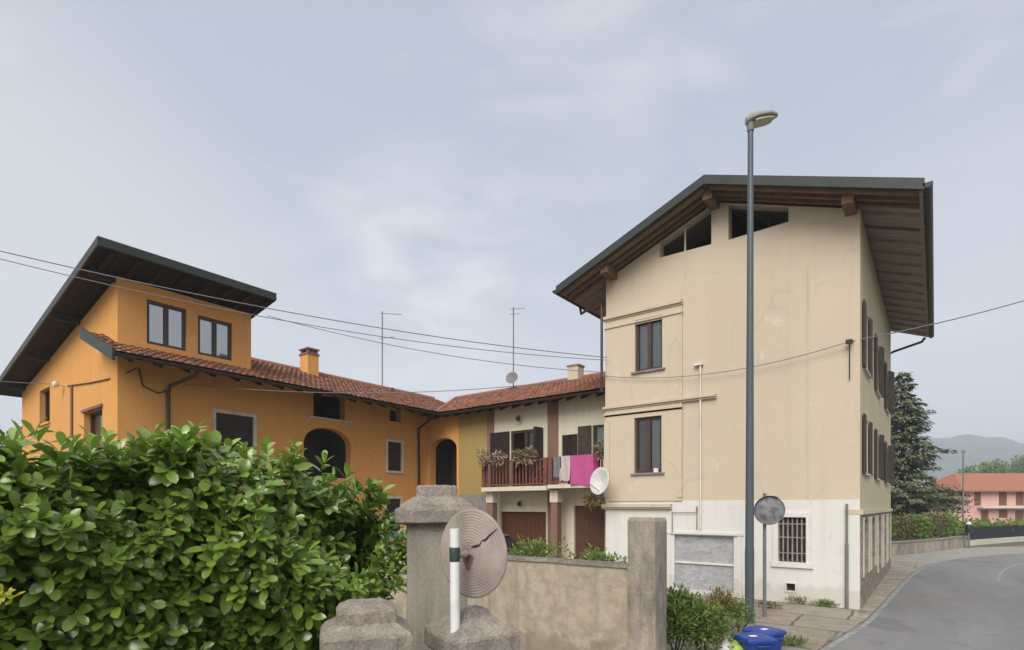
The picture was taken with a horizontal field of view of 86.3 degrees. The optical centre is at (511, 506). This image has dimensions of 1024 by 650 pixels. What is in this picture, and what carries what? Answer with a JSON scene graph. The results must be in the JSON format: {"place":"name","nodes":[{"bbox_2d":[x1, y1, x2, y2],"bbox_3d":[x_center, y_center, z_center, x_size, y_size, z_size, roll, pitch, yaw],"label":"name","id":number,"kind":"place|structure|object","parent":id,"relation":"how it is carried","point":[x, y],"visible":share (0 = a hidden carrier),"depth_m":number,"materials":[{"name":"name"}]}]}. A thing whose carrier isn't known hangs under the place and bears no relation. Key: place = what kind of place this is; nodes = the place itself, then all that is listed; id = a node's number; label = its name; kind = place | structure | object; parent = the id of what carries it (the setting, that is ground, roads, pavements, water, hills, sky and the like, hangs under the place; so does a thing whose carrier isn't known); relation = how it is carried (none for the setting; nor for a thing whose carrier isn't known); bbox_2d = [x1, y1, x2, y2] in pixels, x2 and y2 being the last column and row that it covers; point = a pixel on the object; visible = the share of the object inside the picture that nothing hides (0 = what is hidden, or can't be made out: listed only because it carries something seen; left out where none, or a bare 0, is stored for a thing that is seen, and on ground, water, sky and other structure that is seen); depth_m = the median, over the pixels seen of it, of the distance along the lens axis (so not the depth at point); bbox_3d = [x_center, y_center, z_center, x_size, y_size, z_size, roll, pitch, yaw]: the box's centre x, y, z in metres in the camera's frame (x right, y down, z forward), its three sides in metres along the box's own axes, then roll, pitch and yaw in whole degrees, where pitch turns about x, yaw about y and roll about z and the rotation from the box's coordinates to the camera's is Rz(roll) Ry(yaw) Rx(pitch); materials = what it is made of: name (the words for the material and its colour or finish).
{"place":"outdoors","nodes":[
{"label":"outdoors","id":0,"kind":"place"},
{"bbox_2d":[320,598,412,649],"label":"gate pier","id":1,"kind":"structure","parent":0,"point":[369,624],"depth_m":2.84,"materials":[{"name":"stone"}]},
{"bbox_2d":[394,485,478,649],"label":"gate pillar","id":2,"kind":"structure","parent":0,"point":[426,514],"depth_m":3.77,"materials":[{"name":"concrete"}]},
{"bbox_2d":[0,0,1023,446],"label":"sky","id":3,"kind":"structure","parent":0,"point":[444,166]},
{"bbox_2d":[667,592,713,635],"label":"courtyard","id":4,"kind":"structure","parent":0,"point":[699,597],"depth_m":15.00,"materials":[{"name":"grey concrete"}]},
{"bbox_2d":[378,530,406,544],"bbox_3d":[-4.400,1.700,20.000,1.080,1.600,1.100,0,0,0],"label":"parked car","id":5,"kind":"object","parent":4,"relation":"on","point":[398,534],"visible":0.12,"depth_m":19.57,"materials":[{"name":"blue metal"}]},
{"bbox_2d":[367,546,627,649],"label":"garden wall","id":6,"kind":"structure","parent":4,"relation":"on","point":[546,603],"depth_m":8.52,"materials":[{"name":"beige concrete"}]},
{"bbox_2d":[504,534,525,555],"bbox_3d":[-1.416,1.753,20.101,3.850,1.486,1.640,0,0,38],"label":"parked car","id":7,"kind":"object","parent":4,"relation":"on","point":[509,540],"depth_m":19.41,"materials":[{"name":"grey paint"}]},
{"bbox_2d":[507,534,573,557],"bbox_3d":[0.351,1.544,11.592,2.294,1.922,0.973,0,0,38],"label":"shrub","id":8,"kind":"object","parent":4,"relation":"on","point":[539,544],"visible":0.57,"depth_m":11.37,"materials":[{"name":"green plant"}]},
{"bbox_2d":[562,543,611,560],"bbox_3d":[1.582,1.638,11.538,0.888,1.734,1.071,0,0,-22],"label":"shrub","id":9,"kind":"object","parent":4,"relation":"on","point":[593,554],"visible":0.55,"depth_m":11.37,"materials":[{"name":"green plant"}]},
{"bbox_2d":[594,550,627,561],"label":"shrub","id":10,"kind":"object","parent":4,"relation":"on","point":[608,556],"visible":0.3,"depth_m":11.52,"materials":[{"name":"green plant"}]},
{"bbox_2d":[666,561,930,649],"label":"pavement","id":11,"kind":"structure","parent":0,"point":[821,626],"depth_m":12.12,"materials":[{"name":"concrete"}]},
{"bbox_2d":[627,517,666,649],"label":"gate post","id":12,"kind":"object","parent":11,"relation":"on","point":[647,583],"visible":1,"depth_m":7.61,"materials":[{"name":"concrete"}]},
{"bbox_2d":[666,582,715,649],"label":"bush","id":13,"kind":"object","parent":11,"relation":"on","point":[680,612],"visible":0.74,"depth_m":8.62,"materials":[{"name":"green plant"}]},
{"bbox_2d":[667,596,743,649],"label":"bush","id":14,"kind":"object","parent":11,"relation":"on","point":[720,626],"visible":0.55,"depth_m":8.68,"materials":[{"name":"green plant"}]},
{"bbox_2d":[700,585,742,628],"bbox_3d":[4.057,2.012,10.662,1.041,0.991,0.839,0,0,38],"label":"weed clump","id":15,"kind":"object","parent":11,"relation":"on","point":[726,599],"visible":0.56,"depth_m":10.57,"materials":[{"name":"brown plant"}]},
{"bbox_2d":[715,638,730,649],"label":"rubbish bag","id":16,"kind":"object","parent":11,"relation":"on","point":[725,645],"visible":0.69,"depth_m":8.71,"materials":[{"name":"plastic"}]},
{"bbox_2d":[729,639,742,649],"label":"rubbish bag","id":17,"kind":"object","parent":11,"relation":"on","point":[736,645],"visible":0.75,"depth_m":8.65,"materials":[{"name":"plastic"}]},
{"bbox_2d":[723,591,760,632],"bbox_3d":[4.351,2.052,10.341,0.717,0.911,0.741,0,0,38],"label":"weed clump","id":18,"kind":"object","parent":11,"relation":"on","point":[738,609],"visible":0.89,"depth_m":10.30,"materials":[{"name":"green plant"}]},
{"bbox_2d":[732,632,777,649],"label":"recycling bin","id":19,"kind":"object","parent":11,"relation":"on","point":[755,641],"visible":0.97,"depth_m":8.50,"materials":[{"name":"blue plastic"}]},
{"bbox_2d":[744,110,777,623],"bbox_3d":[5.265,-2.932,11.583,0.735,10.865,0.379,0,0,5],"label":"street lamp","id":20,"kind":"object","parent":11,"relation":"on","point":[757,119],"visible":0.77,"depth_m":11.53,"materials":[{"name":"grey metal"}]},
{"bbox_2d":[741,625,786,649],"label":"recycling bin","id":21,"kind":"object","parent":11,"relation":"on","point":[777,634],"visible":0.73,"depth_m":9.17,"materials":[{"name":"blue plastic"}]},
{"bbox_2d":[754,493,784,616],"bbox_3d":[5.638,1.105,11.981,0.594,2.790,0.422,0,0,38],"label":"traffic mirror","id":22,"kind":"object","parent":11,"relation":"on","point":[769,510],"visible":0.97,"depth_m":12.01,"materials":[{"name":"metal"}]},
{"bbox_2d":[754,599,784,608],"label":"weed clump","id":23,"kind":"object","parent":11,"relation":"on","point":[770,604],"visible":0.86,"depth_m":13.17,"materials":[{"name":"green plant"}]},
{"bbox_2d":[784,595,813,604],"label":"weed clump","id":24,"kind":"object","parent":11,"relation":"on","point":[797,599],"visible":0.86,"depth_m":13.81,"materials":[{"name":"green plant"}]},
{"bbox_2d":[783,631,817,648],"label":"weed clump","id":25,"kind":"object","parent":11,"relation":"on","point":[789,640],"visible":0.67,"depth_m":9.60,"materials":[{"name":"green plant"}]},
{"bbox_2d":[812,598,838,607],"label":"weed clump","id":26,"kind":"object","parent":11,"relation":"on","point":[825,603],"visible":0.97,"depth_m":13.38,"materials":[{"name":"green plant"}]},
{"bbox_2d":[819,553,1023,649],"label":"road","id":27,"kind":"structure","parent":0,"point":[972,603],"depth_m":12.82,"materials":[{"name":"grey asphalt"}]},
{"bbox_2d":[822,553,1020,649],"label":"edge line","id":28,"kind":"object","parent":27,"relation":"on","point":[868,621],"visible":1,"depth_m":12.79,"materials":[{"name":"paint"}]},
{"bbox_2d":[997,563,1023,581],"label":"line","id":29,"kind":"object","parent":27,"relation":"on","point":[999,575],"visible":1,"depth_m":20.51,"materials":[{"name":"paint"}]},
{"bbox_2d":[891,434,1023,487],"bbox_3d":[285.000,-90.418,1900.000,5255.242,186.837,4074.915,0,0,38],"label":"mountain","id":30,"kind":"structure","parent":0,"point":[979,449],"depth_m":1102.56,"materials":[{"name":"grey"}]},
{"bbox_2d":[895,511,1023,547],"bbox_3d":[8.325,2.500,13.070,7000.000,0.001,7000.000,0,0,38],"label":"ground","id":31,"kind":"structure","parent":0,"point":[1012,544],"depth_m":35.69,"materials":[{"name":"grey concrete"}]},
{"bbox_2d":[0,431,21,465],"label":"broadleaf tree","id":32,"kind":"object","parent":31,"relation":"on","point":[19,453],"visible":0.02,"depth_m":34.20,"materials":[{"name":"green plant"}]},
{"bbox_2d":[0,417,406,649],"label":"laurel hedge","id":33,"kind":"object","parent":31,"relation":"on","point":[145,540],"visible":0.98,"depth_m":3.54,"materials":[{"name":"green plant"}]},
{"bbox_2d":[0,236,444,529],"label":"orange house","id":34,"kind":"structure","parent":31,"relation":"on","point":[94,356],"depth_m":18.00,"materials":[{"name":"paint"}]},
{"bbox_2d":[0,381,45,383],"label":"overhead cable","id":35,"kind":"object","parent":34,"relation":"attached to","point":[23,382],"visible":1,"depth_m":18.15,"materials":[{"name":"black rubber"}]},
{"bbox_2d":[45,390,49,421],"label":"window","id":36,"kind":"structure","parent":34,"relation":"in","point":[46,393],"depth_m":20.99,"materials":[{"name":"brown glass"}]},
{"bbox_2d":[90,410,101,446],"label":"window","id":37,"kind":"structure","parent":34,"relation":"in","point":[98,414],"depth_m":17.60,"materials":[{"name":"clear glass"}]},
{"bbox_2d":[147,300,185,350],"bbox_3d":[-10.605,-5.495,16.709,0.171,1.301,1.084,0,0,38],"label":"window","id":38,"kind":"structure","parent":34,"relation":"in","point":[166,324],"depth_m":16.68,"materials":[{"name":"white glass"}]},
{"bbox_2d":[198,316,230,360],"bbox_3d":[-9.739,-5.454,17.826,0.171,1.234,1.064,0,0,38],"label":"window","id":39,"kind":"structure","parent":34,"relation":"in","point":[214,336],"depth_m":17.79,"materials":[{"name":"white glass"}]},
{"bbox_2d":[379,311,400,388],"bbox_3d":[-5.878,-7.381,26.381,1.071,4.141,0.674,0,0,-9],"label":"roof antenna","id":40,"kind":"object","parent":34,"relation":"attached to","point":[382,313],"visible":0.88,"depth_m":26.38,"materials":[{"name":"grey metal"}]},
{"bbox_2d":[187,375,606,392],"bbox_3d":[-3.699,-3.818,17.050,13.344,0.590,0.022,0,0,0],"label":"overhead cable","id":41,"kind":"object","parent":34,"relation":"attached to","point":[402,392],"visible":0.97,"depth_m":17.05,"materials":[{"name":"black rubber"}]},
{"bbox_2d":[424,605,519,649],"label":"gate pier","id":42,"kind":"structure","parent":31,"relation":"on","point":[481,628],"depth_m":3.17,"materials":[{"name":"concrete"}]},
{"bbox_2d":[440,509,507,632],"bbox_3d":[-0.274,1.257,3.195,0.532,2.487,0.245,0,0,38],"label":"traffic mirror","id":43,"kind":"object","parent":42,"relation":"on","point":[473,552],"visible":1,"depth_m":3.16,"materials":[{"name":"plastic"}]},
{"bbox_2d":[420,363,605,560],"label":"row house","id":44,"kind":"structure","parent":31,"relation":"on","point":[564,418],"depth_m":21.55,"materials":[{"name":"white paint"}]},
{"bbox_2d":[474,447,490,469],"bbox_3d":[-1.137,-1.880,21.383,0.576,0.949,0.677,0,0,-28],"label":"flower pot","id":45,"kind":"object","parent":44,"relation":"hanging from","point":[484,462],"visible":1,"depth_m":21.34,"materials":[{"name":"plant"}]},
{"bbox_2d":[490,450,507,467],"bbox_3d":[-0.489,-1.803,20.909,0.783,0.758,0.559,0,0,38],"label":"flower pot","id":46,"kind":"object","parent":44,"relation":"hanging from","point":[500,460],"visible":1,"depth_m":20.84,"materials":[{"name":"ceramic"}]},
{"bbox_2d":[506,307,524,388],"bbox_3d":[0.185,-7.489,25.887,0.900,3.998,0.536,0,0,16],"label":"roof antenna","id":47,"kind":"object","parent":44,"relation":"on","point":[511,377],"visible":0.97,"depth_m":25.85,"materials":[{"name":"grey metal"}]},
{"bbox_2d":[490,426,542,485],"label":"window","id":48,"kind":"structure","parent":44,"relation":"in","point":[499,441],"depth_m":22.13,"materials":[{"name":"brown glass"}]},
{"bbox_2d":[511,448,527,467],"bbox_3d":[0.287,-1.813,20.334,0.698,0.764,0.560,0,0,38],"label":"flower pot","id":49,"kind":"object","parent":44,"relation":"hanging from","point":[519,457],"visible":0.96,"depth_m":20.27,"materials":[{"name":"ceramic"}]},
{"bbox_2d":[502,512,545,556],"bbox_3d":[0.508,1.351,21.846,2.259,2.259,0.050,0,0,38],"label":"garage door","id":50,"kind":"structure","parent":44,"relation":"in","point":[524,524],"depth_m":21.79,"materials":[{"name":"brown wood"}]},
{"bbox_2d":[522,445,538,465],"bbox_3d":[0.676,-1.866,19.998,0.737,0.809,0.599,0,0,6],"label":"flower pot","id":51,"kind":"object","parent":44,"relation":"hanging from","point":[530,449],"visible":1,"depth_m":19.97,"materials":[{"name":"ceramic"}]},
{"bbox_2d":[528,465,543,485],"bbox_3d":[0.936,-1.093,20.323,0.816,0.948,0.503,0,0,38],"label":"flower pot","id":52,"kind":"object","parent":44,"relation":"on","point":[542,477],"visible":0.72,"depth_m":20.24,"materials":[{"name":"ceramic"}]},
{"bbox_2d":[553,456,560,477],"bbox_3d":[1.620,-1.386,19.436,0.280,0.793,0.195,0,0,38],"label":"towel","id":53,"kind":"object","parent":44,"relation":"hanging from","point":[557,466],"visible":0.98,"depth_m":19.41,"materials":[{"name":"grey fabric"}]},
{"bbox_2d":[561,456,569,481],"bbox_3d":[1.913,-1.319,19.209,0.386,0.925,0.195,0,0,38],"label":"towel","id":54,"kind":"object","parent":44,"relation":"hanging from","point":[565,468],"visible":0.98,"depth_m":19.18,"materials":[{"name":"fabric"}]},
{"bbox_2d":[570,454,593,485],"bbox_3d":[2.432,-1.238,18.807,0.912,1.081,0.195,0,0,38],"label":"towel","id":55,"kind":"object","parent":44,"relation":"hanging from","point":[582,468],"visible":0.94,"depth_m":18.78,"materials":[{"name":"pink fabric"}]},
{"bbox_2d":[576,506,604,559],"bbox_3d":[2.864,1.230,19.949,1.267,2.501,0.120,0,0,38],"label":"door","id":56,"kind":"structure","parent":44,"relation":"in","point":[590,525],"depth_m":19.98,"materials":[{"name":"wood"}]},
{"bbox_2d":[578,425,603,454],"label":"window","id":57,"kind":"structure","parent":44,"relation":"in","point":[584,432],"depth_m":19.86,"materials":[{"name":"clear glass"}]},
{"bbox_2d":[581,493,605,511],"bbox_3d":[2.893,-0.221,18.929,0.954,0.842,0.813,0,0,38],"label":"hanging plant","id":58,"kind":"object","parent":44,"relation":"hanging from","point":[593,504],"visible":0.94,"depth_m":18.87,"materials":[{"name":"brown plant"}]},
{"bbox_2d":[593,454,599,470],"bbox_3d":[2.861,-1.255,18.471,0.187,1.047,0.191,0,0,38],"label":"towel","id":59,"kind":"object","parent":44,"relation":"hanging from","point":[595,464],"visible":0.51,"depth_m":18.45,"materials":[{"name":"pink fabric"}]},
{"bbox_2d":[591,439,603,460],"bbox_3d":[3.000,-1.887,18.195,0.812,0.788,0.572,0,0,38],"label":"flower pot","id":60,"kind":"object","parent":44,"relation":"hanging from","point":[599,452],"visible":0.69,"depth_m":18.19,"materials":[{"name":"ceramic"}]},
{"bbox_2d":[552,174,933,609],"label":"apartment building","id":61,"kind":"structure","parent":31,"relation":"on","point":[662,290],"depth_m":14.85,"materials":[{"name":"beige paint"}]},
{"bbox_2d":[0,258,600,359],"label":"overhead cable","id":62,"kind":"object","parent":61,"relation":"attached to","point":[285,320],"visible":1,"depth_m":14.38,"materials":[{"name":"black rubber"}]},
{"bbox_2d":[0,251,606,357],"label":"overhead cable","id":63,"kind":"object","parent":61,"relation":"attached to","point":[282,310],"visible":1,"depth_m":14.27,"materials":[{"name":"black rubber"}]},
{"bbox_2d":[269,316,606,372],"bbox_3d":[-2.010,-4.809,16.325,10.051,1.280,0.020,0,0,-8],"label":"overhead cable","id":64,"kind":"object","parent":61,"relation":"attached to","point":[436,353],"visible":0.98,"depth_m":16.27,"materials":[{"name":"black rubber"}]},
{"bbox_2d":[590,467,608,494],"bbox_3d":[2.687,-0.769,16.847,0.578,0.845,1.077,0,0,9],"label":"satellite dish","id":65,"kind":"object","parent":61,"relation":"attached to","point":[599,480],"visible":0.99,"depth_m":16.70,"materials":[{"name":"white metal"}]},
{"bbox_2d":[630,416,664,474],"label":"window","id":66,"kind":"structure","parent":61,"relation":"in","point":[648,430],"depth_m":16.42,"materials":[{"name":"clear glass"}]},
{"bbox_2d":[631,319,664,373],"bbox_3d":[4.123,-4.822,16.376,1.066,1.624,0.315,0,0,38],"label":"window","id":67,"kind":"structure","parent":61,"relation":"in","point":[648,335],"depth_m":16.42,"materials":[{"name":"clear glass"}]},
{"bbox_2d":[606,342,845,377],"bbox_3d":[5.469,-3.874,15.101,6.600,0.443,0.020,0,0,38],"label":"overhead cable","id":68,"kind":"object","parent":61,"relation":"attached to","point":[736,369],"visible":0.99,"depth_m":14.66,"materials":[{"name":"black rubber"}]},
{"bbox_2d":[771,512,812,568],"bbox_3d":[7.234,0.861,14.062,0.968,1.402,0.375,0,0,38],"label":"window","id":69,"kind":"structure","parent":61,"relation":"in","point":[795,536],"depth_m":14.06,"materials":[{"name":"white glass"}]},
{"bbox_2d":[863,299,872,378],"bbox_3d":[9.232,-4.263,14.208,0.103,1.635,2.010,0,0,38],"label":"window","id":70,"kind":"structure","parent":61,"relation":"in","point":[869,373],"depth_m":13.73,"materials":[{"name":"brown glass"}]},
{"bbox_2d":[863,413,872,476],"bbox_3d":[9.232,-1.538,14.208,0.103,1.485,2.010,0,0,38],"label":"window","id":71,"kind":"structure","parent":61,"relation":"in","point":[870,473],"depth_m":13.73,"materials":[{"name":"brown glass"}]},
{"bbox_2d":[875,333,883,397],"bbox_3d":[11.289,-4.263,16.855,0.152,1.635,2.013,0,0,40],"label":"window","id":72,"kind":"structure","parent":61,"relation":"in","point":[880,393],"depth_m":17.26,"materials":[{"name":"brown glass"}]},
{"bbox_2d":[875,429,883,480],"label":"window","id":73,"kind":"structure","parent":61,"relation":"in","point":[881,437],"depth_m":17.26,"materials":[{"name":"brown glass"}]},
{"bbox_2d":[885,362,893,414],"bbox_3d":[13.749,-4.263,20.014,0.212,1.635,2.018,0,0,42],"label":"window","id":74,"kind":"structure","parent":61,"relation":"in","point":[890,410],"depth_m":20.47,"materials":[{"name":"brown glass"}]},
{"bbox_2d":[885,441,893,484],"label":"window","id":75,"kind":"structure","parent":61,"relation":"in","point":[890,448],"depth_m":20.47,"materials":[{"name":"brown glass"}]},
{"bbox_2d":[853,300,1023,340],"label":"overhead cable","id":76,"kind":"object","parent":61,"relation":"attached to","point":[938,322],"visible":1,"depth_m":14.15,"materials":[{"name":"black rubber"}]},
{"bbox_2d":[817,563,931,649],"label":"pavement edge","id":77,"kind":"object","parent":31,"relation":"on","point":[867,617],"visible":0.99,"depth_m":11.65,"materials":[{"name":"concrete"}]},
{"bbox_2d":[891,371,975,537],"bbox_3d":[28.926,-3.658,40.152,7.473,12.320,7.781,0,0,-25],"label":"conifer tree","id":78,"kind":"object","parent":31,"relation":"on","point":[906,471],"visible":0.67,"depth_m":39.08,"materials":[{"name":"green plant"}]},
{"bbox_2d":[892,482,978,520],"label":"dark shrub","id":79,"kind":"object","parent":31,"relation":"on","point":[954,507],"visible":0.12,"depth_m":41.67,"materials":[{"name":"green plant"}]},
{"bbox_2d":[938,510,962,536],"bbox_3d":[26.560,1.377,33.144,3.010,2.246,0.900,0,0,-37],"label":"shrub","id":80,"kind":"object","parent":31,"relation":"on","point":[952,525],"visible":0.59,"depth_m":33.02,"materials":[{"name":"green plant"}]},
{"bbox_2d":[891,546,1023,565],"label":"road verge","id":81,"kind":"structure","parent":31,"relation":"on","point":[936,556],"depth_m":28.24,"materials":[{"name":"grey concrete"}]},
{"bbox_2d":[891,512,917,540],"bbox_3d":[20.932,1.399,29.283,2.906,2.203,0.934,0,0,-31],"label":"clipped hedge","id":82,"kind":"object","parent":81,"relation":"on","point":[904,524],"visible":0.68,"depth_m":29.12,"materials":[{"name":"green plant"}]},
{"bbox_2d":[907,513,932,539],"bbox_3d":[22.640,1.422,30.362,2.477,2.156,1.003,0,0,-33],"label":"clipped hedge","id":83,"kind":"object","parent":81,"relation":"on","point":[922,527],"visible":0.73,"depth_m":30.20,"materials":[{"name":"green plant"}]},
{"bbox_2d":[891,535,967,555],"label":"roadside wall","id":84,"kind":"structure","parent":81,"relation":"on","point":[903,547],"depth_m":29.60,"materials":[{"name":"concrete"}]},
{"bbox_2d":[924,512,948,537],"bbox_3d":[24.487,1.390,31.652,3.455,2.221,0.956,0,0,-37],"label":"clipped hedge","id":85,"kind":"object","parent":81,"relation":"on","point":[938,524],"visible":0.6,"depth_m":31.56,"materials":[{"name":"green plant"}]},
{"bbox_2d":[965,522,971,547],"bbox_3d":[27.178,1.714,32.500,0.340,1.572,0.340,0,0,38],"label":"marker post","id":86,"kind":"object","parent":81,"relation":"on","point":[968,527],"visible":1,"depth_m":32.45,"materials":[{"name":"metal"}]},
{"bbox_2d":[961,450,965,535],"bbox_3d":[29.745,-0.595,36.000,0.240,6.190,0.120,0,0,38],"label":"utility pole","id":87,"kind":"object","parent":31,"relation":"on","point":[962,451],"visible":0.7,"depth_m":35.96,"materials":[{"name":"grey metal"}]},
{"bbox_2d":[956,466,978,472],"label":"broadleaf tree","id":88,"kind":"object","parent":31,"relation":"on","point":[967,470],"visible":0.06,"depth_m":149.22,"materials":[{"name":"green plant"}]},
{"bbox_2d":[956,516,1023,535],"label":"clipped hedge","id":89,"kind":"object","parent":31,"relation":"on","point":[1010,521],"visible":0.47,"depth_m":37.00,"materials":[{"name":"green plant"}]},
{"bbox_2d":[966,525,1023,545],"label":"roadside wall","id":90,"kind":"structure","parent":31,"relation":"on","point":[992,535],"depth_m":36.83,"materials":[{"name":"stone"}]},
{"bbox_2d":[971,458,1022,472],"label":"broadleaf tree","id":91,"kind":"object","parent":31,"relation":"on","point":[989,467],"visible":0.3,"depth_m":163.16,"materials":[{"name":"green plant"}]},
{"bbox_2d":[997,455,1023,472],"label":"broadleaf tree","id":92,"kind":"object","parent":31,"relation":"on","point":[1015,463],"visible":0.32,"depth_m":188.85,"materials":[{"name":"green plant"}]},
{"bbox_2d":[920,473,1023,523],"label":"pink house","id":93,"kind":"structure","parent":0,"point":[1000,496],"depth_m":80.08,"materials":[{"name":"paint"}]}
]}

